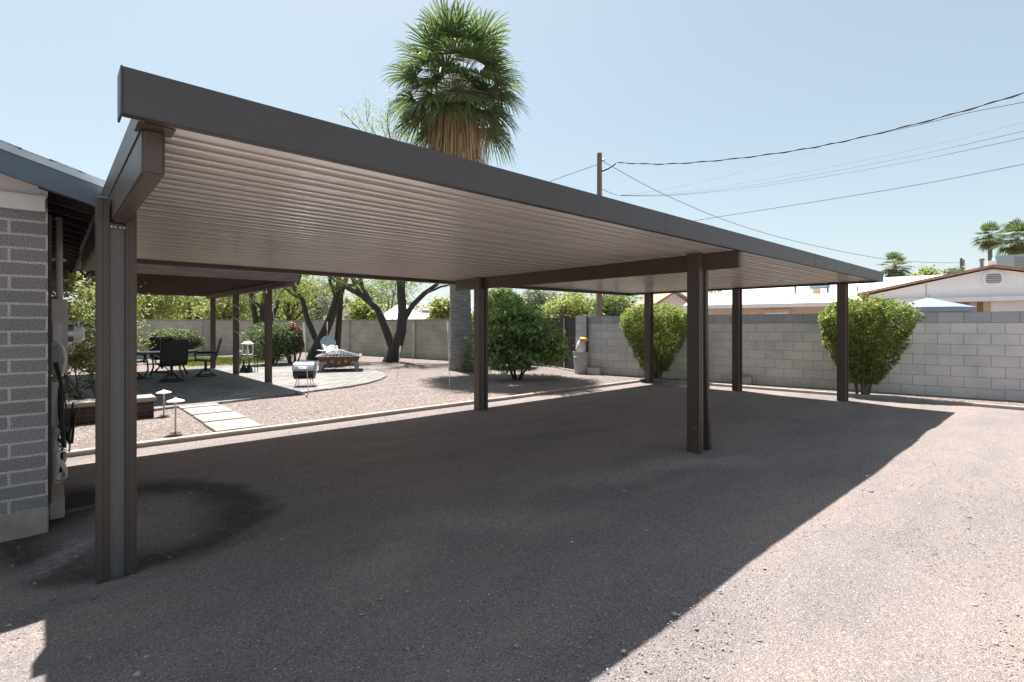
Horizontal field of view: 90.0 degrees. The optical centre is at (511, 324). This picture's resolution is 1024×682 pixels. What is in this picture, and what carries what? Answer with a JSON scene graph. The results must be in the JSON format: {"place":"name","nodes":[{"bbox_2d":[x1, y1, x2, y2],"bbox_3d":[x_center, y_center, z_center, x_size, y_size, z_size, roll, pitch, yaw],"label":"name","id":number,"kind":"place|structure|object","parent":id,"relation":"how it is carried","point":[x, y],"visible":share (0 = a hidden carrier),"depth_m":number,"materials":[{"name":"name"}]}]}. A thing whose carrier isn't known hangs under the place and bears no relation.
{"place":"outdoors","nodes":[
{"label":"outdoors","id":0,"kind":"place"},
{"bbox_2d":[53,363,386,410],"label":"patio","id":1,"kind":"structure","parent":0,"point":[226,385],"depth_m":12.47,"materials":[{"name":"grey concrete"}]},
{"bbox_2d":[137,354,146,378],"bbox_3d":[-10.100,0.897,13.576,0.697,1.059,0.675,0,0,-33],"label":"patio chair","id":2,"kind":"object","parent":1,"relation":"on","point":[138,374],"visible":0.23,"depth_m":13.54,"materials":[{"name":"brown metal"}]},
{"bbox_2d":[149,337,173,372],"bbox_3d":[-10.481,0.897,15.334,0.675,1.059,0.697,0,0,-38],"label":"patio chair","id":3,"kind":"object","parent":1,"relation":"on","point":[157,340],"visible":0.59,"depth_m":15.45,"materials":[{"name":"brown metal"}]},
{"bbox_2d":[137,350,197,378],"bbox_3d":[-9.450,1.065,14.000,1.480,0.714,1.480,0,0,-42],"label":"patio table","id":4,"kind":"object","parent":1,"relation":"on","point":[144,353],"visible":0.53,"depth_m":13.79,"materials":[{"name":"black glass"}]},
{"bbox_2d":[154,340,188,381],"bbox_3d":[-8.581,0.897,12.919,0.697,1.059,0.675,0,0,45],"label":"patio chair","id":5,"kind":"object","parent":1,"relation":"on","point":[173,353],"visible":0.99,"depth_m":12.75,"materials":[{"name":"brown"}]},
{"bbox_2d":[52,263,299,381],"bbox_3d":[-9.446,0.098,13.195,4.930,2.685,8.280,0,0,-42],"label":"pergola","id":6,"kind":"object","parent":1,"relation":"on","point":[212,285],"visible":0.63,"depth_m":12.76,"materials":[{"name":"brown wood"}]},
{"bbox_2d":[216,288,281,340],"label":"string lights","id":7,"kind":"object","parent":6,"relation":"hanging from","point":[274,306],"visible":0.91,"depth_m":14.44,"materials":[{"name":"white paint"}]},
{"bbox_2d":[193,338,221,376],"bbox_3d":[-8.519,0.897,14.323,0.697,1.059,0.675,0,0,-33],"label":"patio chair","id":8,"kind":"object","parent":1,"relation":"on","point":[205,361],"visible":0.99,"depth_m":14.26,"materials":[{"name":"brown metal"}]},
{"bbox_2d":[240,360,245,372],"bbox_3d":[-8.046,1.239,15.350,0.200,0.380,0.200,0,0,-42],"label":"bottle","id":9,"kind":"object","parent":1,"relation":"on","point":[243,369],"visible":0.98,"depth_m":15.29,"materials":[{"name":"black glass"}]},
{"bbox_2d":[239,355,257,372],"bbox_3d":[-8.060,1.183,15.600,0.521,0.495,0.321,0,0,-42],"label":"plant stand","id":10,"kind":"object","parent":1,"relation":"on","point":[254,362],"visible":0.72,"depth_m":15.65,"materials":[{"name":"black metal"}]},
{"bbox_2d":[241,336,253,355],"bbox_3d":[-8.060,0.642,15.600,0.260,0.585,0.260,0,0,19],"label":"lantern","id":11,"kind":"object","parent":10,"relation":"on","point":[247,342],"visible":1,"depth_m":15.53,"materials":[{"name":"white paint"}]},
{"bbox_2d":[246,360,252,372],"bbox_3d":[-7.880,1.239,15.350,0.200,0.380,0.200,0,0,-42],"label":"bottle","id":12,"kind":"object","parent":1,"relation":"on","point":[249,369],"visible":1,"depth_m":15.30,"materials":[{"name":"black glass"}]},
{"bbox_2d":[239,320,308,363],"bbox_3d":[-8.660,0.671,18.682,2.257,1.738,2.101,0,0,-42],"label":"rounded hedge","id":13,"kind":"object","parent":1,"relation":"on","point":[279,331],"visible":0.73,"depth_m":18.20,"materials":[{"name":"green plant"}]},
{"bbox_2d":[286,321,304,363],"bbox_3d":[-8.002,0.701,18.817,0.796,1.679,0.840,0,0,-42],"label":"red shrub","id":14,"kind":"object","parent":1,"relation":"on","point":[289,360],"visible":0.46,"depth_m":18.72,"materials":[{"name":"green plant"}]},
{"bbox_2d":[292,362,316,386],"bbox_3d":[-4.855,1.150,11.976,0.487,0.566,0.449,0,0,-12],"label":"barrel grill","id":15,"kind":"object","parent":1,"relation":"on","point":[299,370],"visible":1,"depth_m":11.85,"materials":[{"name":"silver metal"}]},
{"bbox_2d":[316,336,343,366],"bbox_3d":[-6.260,0.909,17.660,0.800,1.066,0.987,0,0,-35],"label":"adirondack chair","id":16,"kind":"object","parent":1,"relation":"on","point":[328,341],"visible":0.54,"depth_m":17.88,"materials":[{"name":"blue paint"}]},
{"bbox_2d":[322,344,339,353],"bbox_3d":[-6.180,0.978,17.535,0.559,0.605,0.800,0,0,-31],"label":"throw cloth","id":17,"kind":"object","parent":16,"relation":"on","point":[329,348],"visible":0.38,"depth_m":17.73,"materials":[{"name":"white fabric"}]},
{"bbox_2d":[315,350,361,371],"bbox_3d":[-5.454,1.117,16.200,1.346,0.626,1.350,0,0,-16],"label":"fire pit","id":18,"kind":"object","parent":1,"relation":"on","point":[330,358],"visible":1,"depth_m":15.71,"materials":[{"name":"metal"}]},
{"bbox_2d":[167,356,281,366],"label":"lawn","id":19,"kind":"structure","parent":0,"point":[224,360],"depth_m":19.96,"materials":[{"name":"green plant"}]},
{"bbox_2d":[335,297,383,319],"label":"house","id":20,"kind":"structure","parent":0,"point":[344,308],"depth_m":36.00,"materials":[{"name":"white paint"}]},
{"bbox_2d":[422,307,437,318],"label":"house","id":21,"kind":"structure","parent":0,"point":[425,310],"depth_m":33.89,"materials":[{"name":"white"}]},
{"bbox_2d":[0,366,1023,681],"bbox_3d":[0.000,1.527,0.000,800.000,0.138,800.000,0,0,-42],"label":"ground","id":22,"kind":"structure","parent":0,"point":[862,600],"depth_m":3.39,"materials":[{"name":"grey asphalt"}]},
{"bbox_2d":[0,140,105,541],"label":"brick house","id":23,"kind":"structure","parent":22,"relation":"on","point":[47,206],"depth_m":3.71,"materials":[{"name":"brick"}]},
{"bbox_2d":[55,450,67,481],"bbox_3d":[-3.766,1.180,4.280,0.076,0.255,0.216,0,0,-42],"label":"garden hose","id":24,"kind":"object","parent":23,"relation":"hanging from","point":[61,463],"visible":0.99,"depth_m":4.24,"materials":[{"name":"white rubber"}]},
{"bbox_2d":[137,294,192,318],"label":"garden tree","id":25,"kind":"object","parent":22,"relation":"on","point":[159,301],"visible":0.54,"depth_m":30.24,"materials":[{"name":"green plant"}]},
{"bbox_2d":[68,319,297,360],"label":"block wall","id":26,"kind":"structure","parent":22,"relation":"on","point":[224,330],"depth_m":24.31,"materials":[{"name":"beige concrete"}]},
{"bbox_2d":[160,296,217,318],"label":"garden tree","id":27,"kind":"object","parent":22,"relation":"on","point":[193,300],"visible":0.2,"depth_m":33.85,"materials":[{"name":"green plant"}]},
{"bbox_2d":[68,291,347,319],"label":"trees","id":28,"kind":"object","parent":22,"relation":"on","point":[91,314],"visible":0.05,"depth_m":53.90,"materials":[{"name":"green plant"}]},
{"bbox_2d":[181,292,261,319],"bbox_3d":[-17.958,-0.980,32.278,4.562,5.137,4.681,0,0,-26],"label":"garden tree","id":29,"kind":"object","parent":22,"relation":"on","point":[204,309],"visible":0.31,"depth_m":31.63,"materials":[{"name":"green plant"}]},
{"bbox_2d":[239,291,285,319],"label":"garden tree","id":30,"kind":"object","parent":22,"relation":"on","point":[258,311],"visible":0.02,"depth_m":36.04,"materials":[{"name":"green plant"}]},
{"bbox_2d":[243,275,328,319],"bbox_3d":[-14.807,-1.180,34.133,4.706,5.538,5.732,0,0,5],"label":"garden tree","id":31,"kind":"object","parent":22,"relation":"on","point":[288,307],"visible":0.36,"depth_m":33.99,"materials":[{"name":"green plant"}]},
{"bbox_2d":[298,280,332,319],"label":"garden tree","id":32,"kind":"object","parent":22,"relation":"on","point":[319,308],"visible":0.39,"depth_m":39.71,"materials":[{"name":"green plant"}]},
{"bbox_2d":[63,379,643,457],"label":"kerb","id":33,"kind":"structure","parent":22,"relation":"on","point":[90,451],"depth_m":7.62,"materials":[{"name":"concrete"}]},
{"bbox_2d":[343,294,391,319],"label":"garden tree","id":34,"kind":"object","parent":22,"relation":"on","point":[361,309],"visible":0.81,"depth_m":27.41,"materials":[{"name":"green plant"}]},
{"bbox_2d":[347,279,426,312],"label":"garden tree","id":35,"kind":"object","parent":22,"relation":"on","point":[379,294],"visible":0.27,"depth_m":45.14,"materials":[{"name":"green plant"}]},
{"bbox_2d":[384,305,425,318],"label":"house","id":36,"kind":"structure","parent":22,"relation":"on","point":[393,314],"depth_m":28.19,"materials":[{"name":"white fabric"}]},
{"bbox_2d":[298,319,548,365],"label":"block wall","id":37,"kind":"structure","parent":22,"relation":"on","point":[427,338],"depth_m":23.38,"materials":[{"name":"beige concrete"}]},
{"bbox_2d":[544,317,575,369],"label":"gate","id":38,"kind":"structure","parent":37,"relation":"attached to","point":[568,325],"depth_m":16.59,"materials":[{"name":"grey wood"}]},
{"bbox_2d":[419,295,449,318],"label":"garden tree","id":39,"kind":"object","parent":22,"relation":"on","point":[440,308],"visible":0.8,"depth_m":23.63,"materials":[{"name":"green plant"}]},
{"bbox_2d":[407,302,473,317],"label":"house","id":40,"kind":"structure","parent":22,"relation":"on","point":[418,309],"depth_m":47.59,"materials":[{"name":"white paint"}]},
{"bbox_2d":[80,65,882,584],"bbox_3d":[0.859,0.362,7.860,11.421,2.706,5.620,0,0,-42],"label":"carport","id":41,"kind":"object","parent":22,"relation":"on","point":[200,177],"visible":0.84,"depth_m":3.83,"materials":[{"name":"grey metal"}]},
{"bbox_2d":[6,410,1019,681],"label":"larger stones","id":42,"kind":"object","parent":22,"relation":"on","point":[574,606],"visible":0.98,"depth_m":2.67,"materials":[{"name":"stone"}]},
{"bbox_2d":[60,352,1023,450],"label":"gravel bed","id":43,"kind":"object","parent":22,"relation":"on","point":[391,391],"visible":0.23,"depth_m":10.78,"materials":[{"name":"beige gravel"}]},
{"bbox_2d":[52,269,159,399],"bbox_3d":[-7.051,0.243,8.607,2.012,2.486,1.965,0,0,14],"label":"flowering bush","id":44,"kind":"object","parent":43,"relation":"on","point":[85,362],"visible":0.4,"depth_m":8.37,"materials":[{"name":"green plant"}]},
{"bbox_2d":[64,394,156,424],"bbox_3d":[-6.262,1.323,7.888,1.240,0.355,0.480,0,0,-42],"label":"brick planter","id":45,"kind":"object","parent":43,"relation":"on","point":[84,409],"visible":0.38,"depth_m":7.64,"materials":[{"name":"brick"}]},
{"bbox_2d":[156,389,171,416],"bbox_3d":[-5.617,1.305,8.260,0.216,0.530,0.216,0,0,-42],"label":"path light","id":46,"kind":"object","parent":43,"relation":"on","point":[163,391],"visible":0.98,"depth_m":8.25,"materials":[{"name":"beige metal"}]},
{"bbox_2d":[142,328,206,349],"bbox_3d":[-13.073,0.831,19.947,2.212,1.420,1.654,0,0,-42],"label":"rounded hedge","id":47,"kind":"object","parent":43,"relation":"on","point":[186,334],"visible":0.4,"depth_m":19.79,"materials":[{"name":"green plant"}]},
{"bbox_2d":[166,397,184,433],"bbox_3d":[-4.559,1.275,6.937,0.216,0.590,0.216,0,0,-42],"label":"path light","id":48,"kind":"object","parent":43,"relation":"on","point":[175,400],"visible":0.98,"depth_m":6.91,"materials":[{"name":"beige metal"}]},
{"bbox_2d":[178,403,219,409],"bbox_3d":[-5.716,1.468,9.288,0.600,0.065,0.760,0,0,-42],"label":"stepping stone","id":49,"kind":"object","parent":43,"relation":"on","point":[197,405],"visible":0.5,"depth_m":9.10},
{"bbox_2d":[183,405,232,415],"bbox_3d":[-5.147,1.468,8.670,0.600,0.065,0.760,0,0,-42],"label":"stepping stone","id":50,"kind":"object","parent":43,"relation":"on","point":[205,410],"visible":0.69,"depth_m":8.57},
{"bbox_2d":[193,411,246,423],"bbox_3d":[-4.595,1.468,8.050,0.600,0.065,0.740,0,0,-42],"label":"stepping stone","id":51,"kind":"object","parent":43,"relation":"on","point":[213,417],"visible":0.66,"depth_m":8.01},
{"bbox_2d":[203,418,262,431],"bbox_3d":[-4.036,1.468,7.409,0.600,0.065,0.800,0,0,-42],"label":"stepping stone","id":52,"kind":"object","parent":43,"relation":"on","point":[228,425],"visible":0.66,"depth_m":7.37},
{"bbox_2d":[239,275,326,348],"bbox_3d":[-10.938,-1.405,22.361,5.782,5.986,5.312,0,0,-42],"label":"mesquite tree","id":53,"kind":"object","parent":43,"relation":"on","point":[261,306],"visible":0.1,"depth_m":22.42,"materials":[{"name":"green plant"}]},
{"bbox_2d":[302,322,308,392],"bbox_3d":[-4.433,0.758,11.005,0.152,1.625,0.051,0,0,-7],"label":"garden torch","id":54,"kind":"object","parent":43,"relation":"on","point":[303,328],"visible":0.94,"depth_m":10.99,"materials":[{"name":"white paint"}]},
{"bbox_2d":[273,275,365,359],"bbox_3d":[-8.559,-1.560,21.032,4.830,6.433,4.630,0,0,31],"label":"mesquite tree","id":55,"kind":"object","parent":43,"relation":"on","point":[336,288],"visible":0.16,"depth_m":21.35,"materials":[{"name":"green plant"}]},
{"bbox_2d":[334,90,419,348],"bbox_3d":[-5.642,-4.393,22.542,5.153,11.967,4.639,0,0,-42],"label":"wispy tree","id":56,"kind":"object","parent":43,"relation":"on","point":[338,330],"visible":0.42,"depth_m":21.90,"materials":[{"name":"green plant"}]},
{"bbox_2d":[397,346,400,378],"bbox_3d":[-3.045,1.066,13.794,0.132,1.009,0.051,0,0,-9],"label":"garden torch","id":57,"kind":"object","parent":43,"relation":"on","point":[399,358],"visible":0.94,"depth_m":13.79,"materials":[{"name":"white paint"}]},
{"bbox_2d":[331,277,495,362],"bbox_3d":[-4.499,-1.929,20.465,8.503,7.261,5.768,0,0,-10],"label":"mesquite tree","id":58,"kind":"object","parent":43,"relation":"on","point":[395,342],"visible":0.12,"depth_m":20.08,"materials":[{"name":"brown plant"}]},
{"bbox_2d":[447,321,449,386],"bbox_3d":[-1.508,0.737,12.095,0.080,1.666,0.051,0,0,21],"label":"garden torch","id":59,"kind":"object","parent":43,"relation":"on","point":[448,348],"visible":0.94,"depth_m":12.09,"materials":[{"name":"white paint"}]},
{"bbox_2d":[379,0,530,370],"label":"fan palm","id":60,"kind":"object","parent":43,"relation":"on","point":[450,117],"visible":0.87,"depth_m":15.92,"materials":[{"name":"green plant"}]},
{"bbox_2d":[11,366,933,658],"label":"fallen leaves","id":61,"kind":"object","parent":43,"relation":"on","point":[369,508],"visible":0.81,"depth_m":5.03,"materials":[{"name":"brown plant"}]},
{"bbox_2d":[459,339,490,371],"bbox_3d":[-1.143,1.036,15.984,1.010,1.214,1.101,0,0,-42],"label":"shrub","id":62,"kind":"object","parent":43,"relation":"on","point":[469,363],"visible":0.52,"depth_m":15.92,"materials":[{"name":"green plant"}]},
{"bbox_2d":[471,288,524,361],"bbox_3d":[-0.546,0.045,18.089,2.295,3.002,2.220,0,0,24],"label":"citrus tree","id":63,"kind":"object","parent":43,"relation":"on","point":[497,290],"visible":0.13,"depth_m":17.84,"materials":[{"name":"green plant"}]},
{"bbox_2d":[464,289,576,378],"bbox_3d":[0.248,0.254,13.897,3.089,2.596,2.098,0,0,-2],"label":"citrus bush","id":64,"kind":"object","parent":43,"relation":"on","point":[504,346],"visible":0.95,"depth_m":13.47,"materials":[{"name":"green plant"}]},
{"bbox_2d":[573,351,588,373],"bbox_3d":[2.086,1.138,15.450,0.500,0.660,0.500,0,0,2],"label":"trash can","id":65,"kind":"object","parent":43,"relation":"on","point":[581,359],"visible":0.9,"depth_m":15.26,"materials":[{"name":"grey plastic"}]},
{"bbox_2d":[576,340,585,351],"bbox_3d":[2.102,0.655,15.449,0.322,0.457,0.293,0,0,-42],"label":"plastic bag","id":66,"kind":"object","parent":65,"relation":"in","point":[581,346],"visible":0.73,"depth_m":15.35,"materials":[{"name":"white plastic"}]},
{"bbox_2d":[579,337,587,341],"bbox_3d":[2.157,0.424,15.386,0.270,0.106,0.266,-13,21,-41],"label":"plastic bowl","id":67,"kind":"object","parent":66,"relation":"on","point":[584,339],"visible":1,"depth_m":15.29,"materials":[{"name":"yellow plastic"}]},
{"bbox_2d":[576,316,588,367],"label":"gate pillar","id":68,"kind":"structure","parent":43,"relation":"on","point":[582,326],"depth_m":15.52,"materials":[{"name":"grey concrete"}]},
{"bbox_2d":[587,367,602,374],"bbox_3d":[2.461,1.380,15.224,0.420,0.200,0.200,0,0,37],"label":"concrete block","id":69,"kind":"object","parent":43,"relation":"on","point":[594,371],"depth_m":15.12,"materials":[{"name":"grey concrete"}]},
{"bbox_2d":[619,300,686,378],"bbox_3d":[3.800,0.419,13.665,1.988,2.198,1.172,0,0,28],"label":"trimmed shrub","id":70,"kind":"object","parent":43,"relation":"on","point":[665,362],"visible":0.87,"depth_m":13.41,"materials":[{"name":"green plant"}]},
{"bbox_2d":[742,376,752,384],"bbox_3d":[5.748,1.380,12.726,0.400,0.200,0.200,0,0,34],"label":"concrete block","id":71,"kind":"object","parent":43,"relation":"on","point":[747,380],"depth_m":12.59,"materials":[{"name":"beige concrete"}]},
{"bbox_2d":[817,290,924,394],"bbox_3d":[7.430,0.404,10.657,1.886,2.222,1.098,0,0,37],"label":"trimmed shrub","id":72,"kind":"object","parent":43,"relation":"on","point":[864,375],"visible":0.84,"depth_m":10.45,"materials":[{"name":"green plant"}]},
{"bbox_2d":[519,289,565,317],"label":"garden tree","id":73,"kind":"object","parent":22,"relation":"on","point":[537,297],"visible":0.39,"depth_m":33.11,"materials":[{"name":"green plant"}]},
{"bbox_2d":[536,292,605,317],"bbox_3d":[3.210,-0.430,30.015,4.352,4.035,5.073,0,0,-42],"label":"garden tree","id":74,"kind":"object","parent":22,"relation":"on","point":[568,307],"visible":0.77,"depth_m":29.41,"materials":[{"name":"green plant"}]},
{"bbox_2d":[530,296,642,316],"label":"trees","id":75,"kind":"object","parent":22,"relation":"on","point":[621,305],"depth_m":58.84,"materials":[{"name":"green plant"}]},
{"bbox_2d":[597,152,616,315],"bbox_3d":[5.008,-3.683,26.978,1.113,10.725,0.312,0,0,3],"label":"utility pole","id":76,"kind":"object","parent":22,"relation":"on","point":[599,192],"visible":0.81,"depth_m":26.89,"materials":[{"name":"brown wood"}]},
{"bbox_2d":[549,165,595,181],"bbox_3d":[-0.415,-5.491,22.133,0.409,5.964,13.904,0,0,44],"label":"overhead wire","id":77,"kind":"object","parent":76,"relation":"attached to","point":[572,173],"visible":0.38,"depth_m":25.85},
{"bbox_2d":[619,148,822,195],"bbox_3d":[9.634,-7.186,24.691,9.236,0.753,0.594,0,0,34],"label":"overhead wire","id":78,"kind":"object","parent":76,"relation":"attached to","point":[726,175],"visible":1,"depth_m":24.58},
{"bbox_2d":[603,161,940,262],"bbox_3d":[21.887,-6.940,36.339,39.158,3.607,0.794,0,0,-27],"label":"overhead wire","id":79,"kind":"object","parent":76,"relation":"attached to","point":[763,232],"visible":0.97,"depth_m":33.76,"materials":[{"name":"grey metal"}]},
{"bbox_2d":[617,92,1023,164],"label":"overhead wire","id":80,"kind":"object","parent":76,"relation":"attached to","point":[841,141],"visible":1,"depth_m":20.96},
{"bbox_2d":[871,102,1022,135],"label":"overhead wire","id":81,"kind":"object","parent":80,"relation":"attached to","point":[956,115],"visible":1,"depth_m":18.27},
{"bbox_2d":[620,131,1022,195],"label":"overhead wire","id":82,"kind":"object","parent":76,"relation":"attached to","point":[820,173],"visible":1,"depth_m":21.61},
{"bbox_2d":[643,122,1022,194],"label":"overhead wire","id":83,"kind":"object","parent":76,"relation":"attached to","point":[848,163],"visible":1,"depth_m":20.95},
{"bbox_2d":[662,138,1022,195],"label":"overhead wire","id":84,"kind":"object","parent":76,"relation":"attached to","point":[853,171],"visible":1,"depth_m":20.80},
{"bbox_2d":[588,294,643,315],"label":"garden tree","id":85,"kind":"object","parent":22,"relation":"on","point":[611,306],"visible":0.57,"depth_m":29.71,"materials":[{"name":"green plant"}]},
{"bbox_2d":[589,311,1023,400],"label":"block wall","id":86,"kind":"structure","parent":22,"relation":"on","point":[979,355],"depth_m":11.47,"materials":[{"name":"grey concrete"}]},
{"bbox_2d":[683,275,940,314],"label":"peach house","id":87,"kind":"structure","parent":22,"relation":"on","point":[803,300],"depth_m":24.85,"materials":[{"name":"paint"}]},
{"bbox_2d":[763,309,790,313],"bbox_3d":[12.685,-0.161,24.532,1.237,1.182,0.079,0,0,37],"label":"window","id":88,"kind":"structure","parent":87,"relation":"in","point":[765,311],"depth_m":24.50,"materials":[{"name":"pink paint"}]},
{"bbox_2d":[653,379,1023,409],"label":"kerb","id":89,"kind":"structure","parent":22,"relation":"on","point":[882,397],"depth_m":10.27,"materials":[{"name":"concrete"}]},
{"bbox_2d":[876,251,913,276],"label":"fan palm","id":90,"kind":"object","parent":22,"relation":"on","point":[893,271],"visible":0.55,"depth_m":49.67,"materials":[{"name":"green plant"}]},
{"bbox_2d":[906,261,944,275],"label":"garden tree","id":91,"kind":"object","parent":22,"relation":"on","point":[927,272],"visible":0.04,"depth_m":41.48,"materials":[{"name":"green plant"}]},
{"bbox_2d":[889,295,976,312],"bbox_3d":[11.874,0.371,14.600,1.888,2.419,1.888,0,0,25],"label":"patio umbrella","id":92,"kind":"object","parent":22,"relation":"on","point":[928,304],"visible":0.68,"depth_m":13.91,"materials":[{"name":"white fabric"}]},
{"bbox_2d":[856,264,1023,311],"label":"white gable house","id":93,"kind":"structure","parent":22,"relation":"on","point":[993,288],"depth_m":16.17,"materials":[{"name":"paint"}]},
{"bbox_2d":[960,258,964,265],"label":"pipe","id":94,"kind":"object","parent":93,"relation":"on","point":[962,262],"visible":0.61,"depth_m":44.88,"materials":[{"name":"grey metal"}]},
{"bbox_2d":[979,258,996,266],"bbox_3d":[18.294,-2.196,19.692,0.505,0.770,0.200,0,0,37],"label":"roof pipe","id":95,"kind":"object","parent":93,"relation":"on","point":[981,260],"visible":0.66,"depth_m":19.67,"materials":[{"name":"grey metal"}]},
{"bbox_2d":[992,254,1023,267],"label":"roof cooler","id":96,"kind":"object","parent":93,"relation":"on","point":[1016,260],"visible":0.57,"depth_m":19.31,"materials":[{"name":"grey metal"}]},
{"bbox_2d":[941,265,965,274],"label":"garden tree","id":97,"kind":"object","parent":22,"relation":"on","point":[952,270],"visible":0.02,"depth_m":44.02,"materials":[{"name":"green plant"}]},
{"bbox_2d":[969,220,1008,260],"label":"fan palm","id":98,"kind":"object","parent":22,"relation":"on","point":[986,243],"visible":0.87,"depth_m":61.76,"materials":[{"name":"green plant"}]},
{"bbox_2d":[987,217,1023,255],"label":"fan palm","id":99,"kind":"object","parent":22,"relation":"on","point":[1017,247],"visible":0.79,"depth_m":55.72,"materials":[{"name":"green plant"}]},
{"bbox_2d":[0,0,1023,317],"label":"sky","id":100,"kind":"structure","parent":0,"point":[652,82],"materials":[{"name":"blue"}]},
{"bbox_2d":[629,293,686,315],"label":"house","id":101,"kind":"structure","parent":0,"point":[678,300],"depth_m":34.00,"materials":[{"name":"paint"}]},
{"bbox_2d":[694,164,1022,220],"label":"overhead wire","id":102,"kind":"object","parent":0,"point":[871,192],"visible":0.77,"depth_m":17.85,"materials":[{"name":"grey metal"}]}
]}

